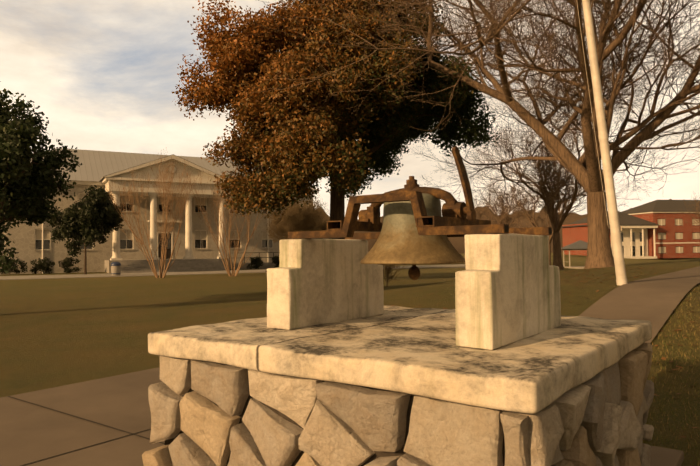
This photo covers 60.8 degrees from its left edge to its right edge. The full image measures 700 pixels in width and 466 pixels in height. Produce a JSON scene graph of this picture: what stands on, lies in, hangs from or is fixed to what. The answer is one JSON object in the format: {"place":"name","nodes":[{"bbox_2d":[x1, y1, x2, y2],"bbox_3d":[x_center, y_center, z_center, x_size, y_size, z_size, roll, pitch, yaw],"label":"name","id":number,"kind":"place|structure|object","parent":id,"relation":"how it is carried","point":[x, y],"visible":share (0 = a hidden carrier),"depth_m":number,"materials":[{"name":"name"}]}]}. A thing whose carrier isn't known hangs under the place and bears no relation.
{"place":"outdoors","nodes":[
{"label":"outdoors","id":0,"kind":"place"},
{"bbox_2d":[0,253,699,465],"bbox_3d":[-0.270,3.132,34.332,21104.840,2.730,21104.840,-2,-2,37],"label":"ground","id":1,"kind":"structure","parent":0,"point":[59,332],"depth_m":13.17,"materials":[{"name":"green plant"}]},
{"bbox_2d":[0,259,27,273],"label":"shrub","id":2,"kind":"object","parent":1,"relation":"on","point":[16,269],"visible":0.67,"depth_m":45.95,"materials":[{"name":"green plant"}]},
{"bbox_2d":[0,81,82,273],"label":"oak","id":3,"kind":"object","parent":1,"relation":"on","point":[33,206],"depth_m":16.53,"materials":[{"name":"green plant"}]},
{"bbox_2d":[30,257,54,273],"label":"shrub","id":4,"kind":"object","parent":1,"relation":"on","point":[43,265],"visible":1,"depth_m":46.65,"materials":[{"name":"green plant"}]},
{"bbox_2d":[58,257,81,272],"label":"shrub","id":5,"kind":"object","parent":1,"relation":"on","point":[67,262],"visible":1,"depth_m":47.69,"materials":[{"name":"green plant"}]},
{"bbox_2d":[0,367,161,456],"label":"walkway","id":6,"kind":"structure","parent":1,"relation":"on","point":[116,400],"depth_m":6.09,"materials":[{"name":"beige concrete"}]},
{"bbox_2d":[0,417,164,465],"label":"pad","id":7,"kind":"object","parent":1,"relation":"on","point":[129,450],"visible":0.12,"depth_m":4.82,"materials":[{"name":"beige concrete"}]},
{"bbox_2d":[20,429,148,465],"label":"joint","id":8,"kind":"object","parent":7,"relation":"on","point":[81,448],"visible":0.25,"depth_m":4.85,"materials":[{"name":"grey"}]},
{"bbox_2d":[8,396,164,443],"bbox_3d":[-1.293,1.746,4.780,6.380,0.001,0.018,-2,-2,37],"label":"joint","id":9,"kind":"object","parent":7,"relation":"on","point":[85,419],"visible":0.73,"depth_m":5.69,"materials":[{"name":"grey"}]},
{"bbox_2d":[49,185,123,273],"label":"small tree","id":10,"kind":"object","parent":1,"relation":"on","point":[88,216],"depth_m":43.89,"materials":[{"name":"green plant"}]},
{"bbox_2d":[111,262,120,275],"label":"trash can","id":11,"kind":"object","parent":1,"relation":"on","point":[115,268],"visible":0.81,"depth_m":41.03,"materials":[{"name":"white"}]},
{"bbox_2d":[103,154,199,277],"bbox_3d":[-11.963,-1.161,38.022,5.661,8.250,5.395,-1,-2,13],"label":"crape myrtle","id":12,"kind":"object","parent":1,"relation":"on","point":[163,246],"visible":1,"depth_m":37.26,"materials":[{"name":"brown plant"}]},
{"bbox_2d":[178,170,272,276],"bbox_3d":[-7.520,-0.633,38.549,5.145,7.140,6.646,-2,-2,37],"label":"crape myrtle","id":13,"kind":"object","parent":1,"relation":"on","point":[235,244],"visible":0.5,"depth_m":38.61,"materials":[{"name":"brown plant"}]},
{"bbox_2d":[0,148,465,279],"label":"building","id":14,"kind":"structure","parent":1,"relation":"on","point":[198,253],"depth_m":50.87,"materials":[{"name":"stone"}]},
{"bbox_2d":[246,256,263,268],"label":"shrub","id":15,"kind":"object","parent":1,"relation":"on","point":[257,261],"visible":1,"depth_m":52.63,"materials":[{"name":"green plant"}]},
{"bbox_2d":[271,255,279,267],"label":"shrub","id":16,"kind":"object","parent":1,"relation":"on","point":[276,261],"visible":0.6,"depth_m":53.60,"materials":[{"name":"green plant"}]},
{"bbox_2d":[260,196,329,262],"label":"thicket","id":17,"kind":"object","parent":1,"relation":"on","point":[298,217],"visible":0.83,"depth_m":44.21,"materials":[{"name":"brown plant"}]},
{"bbox_2d":[276,196,329,238],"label":"thicket","id":18,"kind":"object","parent":1,"relation":"on","point":[320,221],"visible":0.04,"depth_m":48.96,"materials":[{"name":"brown plant"}]},
{"bbox_2d":[172,0,499,238],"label":"oak","id":19,"kind":"object","parent":1,"relation":"on","point":[302,154],"depth_m":27.39,"materials":[{"name":"brown plant"}]},
{"bbox_2d":[378,264,404,286],"bbox_3d":[1.751,1.646,25.987,1.890,1.791,1.366,-1,-2,27],"label":"bush","id":20,"kind":"object","parent":1,"relation":"on","point":[388,268],"visible":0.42,"depth_m":25.98,"materials":[{"name":"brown plant"}]},
{"bbox_2d":[142,343,653,465],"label":"stone base","id":21,"kind":"object","parent":1,"relation":"on","point":[599,418],"depth_m":3.14,"materials":[{"name":"beige stone"}]},
{"bbox_2d":[148,306,651,413],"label":"cap slab","id":22,"kind":"structure","parent":21,"relation":"on","point":[416,351],"depth_m":3.21,"materials":[{"name":"concrete"}]},
{"bbox_2d":[264,239,383,329],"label":"block","id":23,"kind":"structure","parent":22,"relation":"on","point":[311,282],"depth_m":4.28,"materials":[{"name":"concrete"}]},
{"bbox_2d":[455,233,560,349],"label":"block","id":24,"kind":"structure","parent":22,"relation":"on","point":[507,289],"depth_m":3.33,"materials":[{"name":"concrete"}]},
{"bbox_2d":[288,146,551,238],"bbox_3d":[0.454,-0.255,4.097,1.637,0.566,0.822,-2,-2,37],"label":"bell frame","id":25,"kind":"object","parent":24,"relation":"on","point":[452,221],"visible":0.94,"depth_m":3.86,"materials":[{"name":"brown metal"}]},
{"bbox_2d":[360,193,464,279],"bbox_3d":[0.429,0.029,4.093,0.720,0.589,0.720,-2,-2,37],"label":"bell","id":26,"kind":"object","parent":25,"relation":"hanging from","point":[400,241],"visible":0.79,"depth_m":3.89,"materials":[{"name":"gold metal"}]},
{"bbox_2d":[245,0,699,268],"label":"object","id":27,"kind":"object","parent":1,"relation":"on","point":[585,169],"visible":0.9,"depth_m":25.71,"materials":[{"name":"brown plant"}]},
{"bbox_2d":[441,172,541,225],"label":"bare tree","id":28,"kind":"object","parent":1,"relation":"on","point":[507,214],"visible":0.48,"depth_m":80.61,"materials":[{"name":"brown plant"}]},
{"bbox_2d":[319,199,684,253],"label":"tree line","id":29,"kind":"object","parent":1,"relation":"on","point":[458,243],"visible":0.02,"depth_m":202.84,"materials":[{"name":"brown plant"}]},
{"bbox_2d":[473,182,538,226],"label":"bare shrub","id":30,"kind":"object","parent":1,"relation":"on","point":[482,209],"visible":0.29,"depth_m":112.30,"materials":[{"name":"brown plant"}]},
{"bbox_2d":[487,167,586,264],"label":"bare tree","id":31,"kind":"object","parent":1,"relation":"on","point":[533,222],"visible":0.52,"depth_m":61.70,"materials":[{"name":"brown plant"}]},
{"bbox_2d":[391,267,698,437],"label":"fallen leaves","id":32,"kind":"object","parent":1,"relation":"on","point":[663,358],"visible":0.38,"depth_m":13.24,"materials":[{"name":"brown plant"}]},
{"bbox_2d":[454,65,663,269],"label":"bare tree","id":33,"kind":"object","parent":1,"relation":"on","point":[556,223],"visible":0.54,"depth_m":48.18,"materials":[{"name":"brown plant"}]},
{"bbox_2d":[561,240,587,268],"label":"gazebo","id":34,"kind":"object","parent":1,"relation":"on","point":[580,245],"visible":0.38,"depth_m":80.25,"materials":[{"name":"grey"}]},
{"bbox_2d":[577,0,627,284],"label":"flagpole","id":35,"kind":"object","parent":1,"relation":"on","point":[617,247],"visible":0.88,"depth_m":12.74,"materials":[{"name":"metal"}]},
{"bbox_2d":[561,200,699,258],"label":"brick hall","id":36,"kind":"structure","parent":1,"relation":"on","point":[651,230],"depth_m":137.45,"materials":[{"name":"red brick"}]},
{"bbox_2d":[650,445,683,465],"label":"slab","id":37,"kind":"structure","parent":1,"relation":"on","point":[661,456],"depth_m":4.45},
{"bbox_2d":[643,288,699,465],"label":"grass","id":38,"kind":"structure","parent":1,"relation":"on","point":[672,398],"depth_m":6.48,"materials":[{"name":"green plant"}]},
{"bbox_2d":[672,193,699,229],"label":"bare tree","id":39,"kind":"object","parent":1,"relation":"on","point":[696,209],"visible":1,"depth_m":83.88,"materials":[{"name":"brown plant"}]},
{"bbox_2d":[0,0,699,218],"label":"sky","id":40,"kind":"structure","parent":0,"point":[103,75],"materials":[{"name":"white"}]},
{"bbox_2d":[579,266,699,342],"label":"path","id":41,"kind":"structure","parent":0,"point":[652,299],"depth_m":10.68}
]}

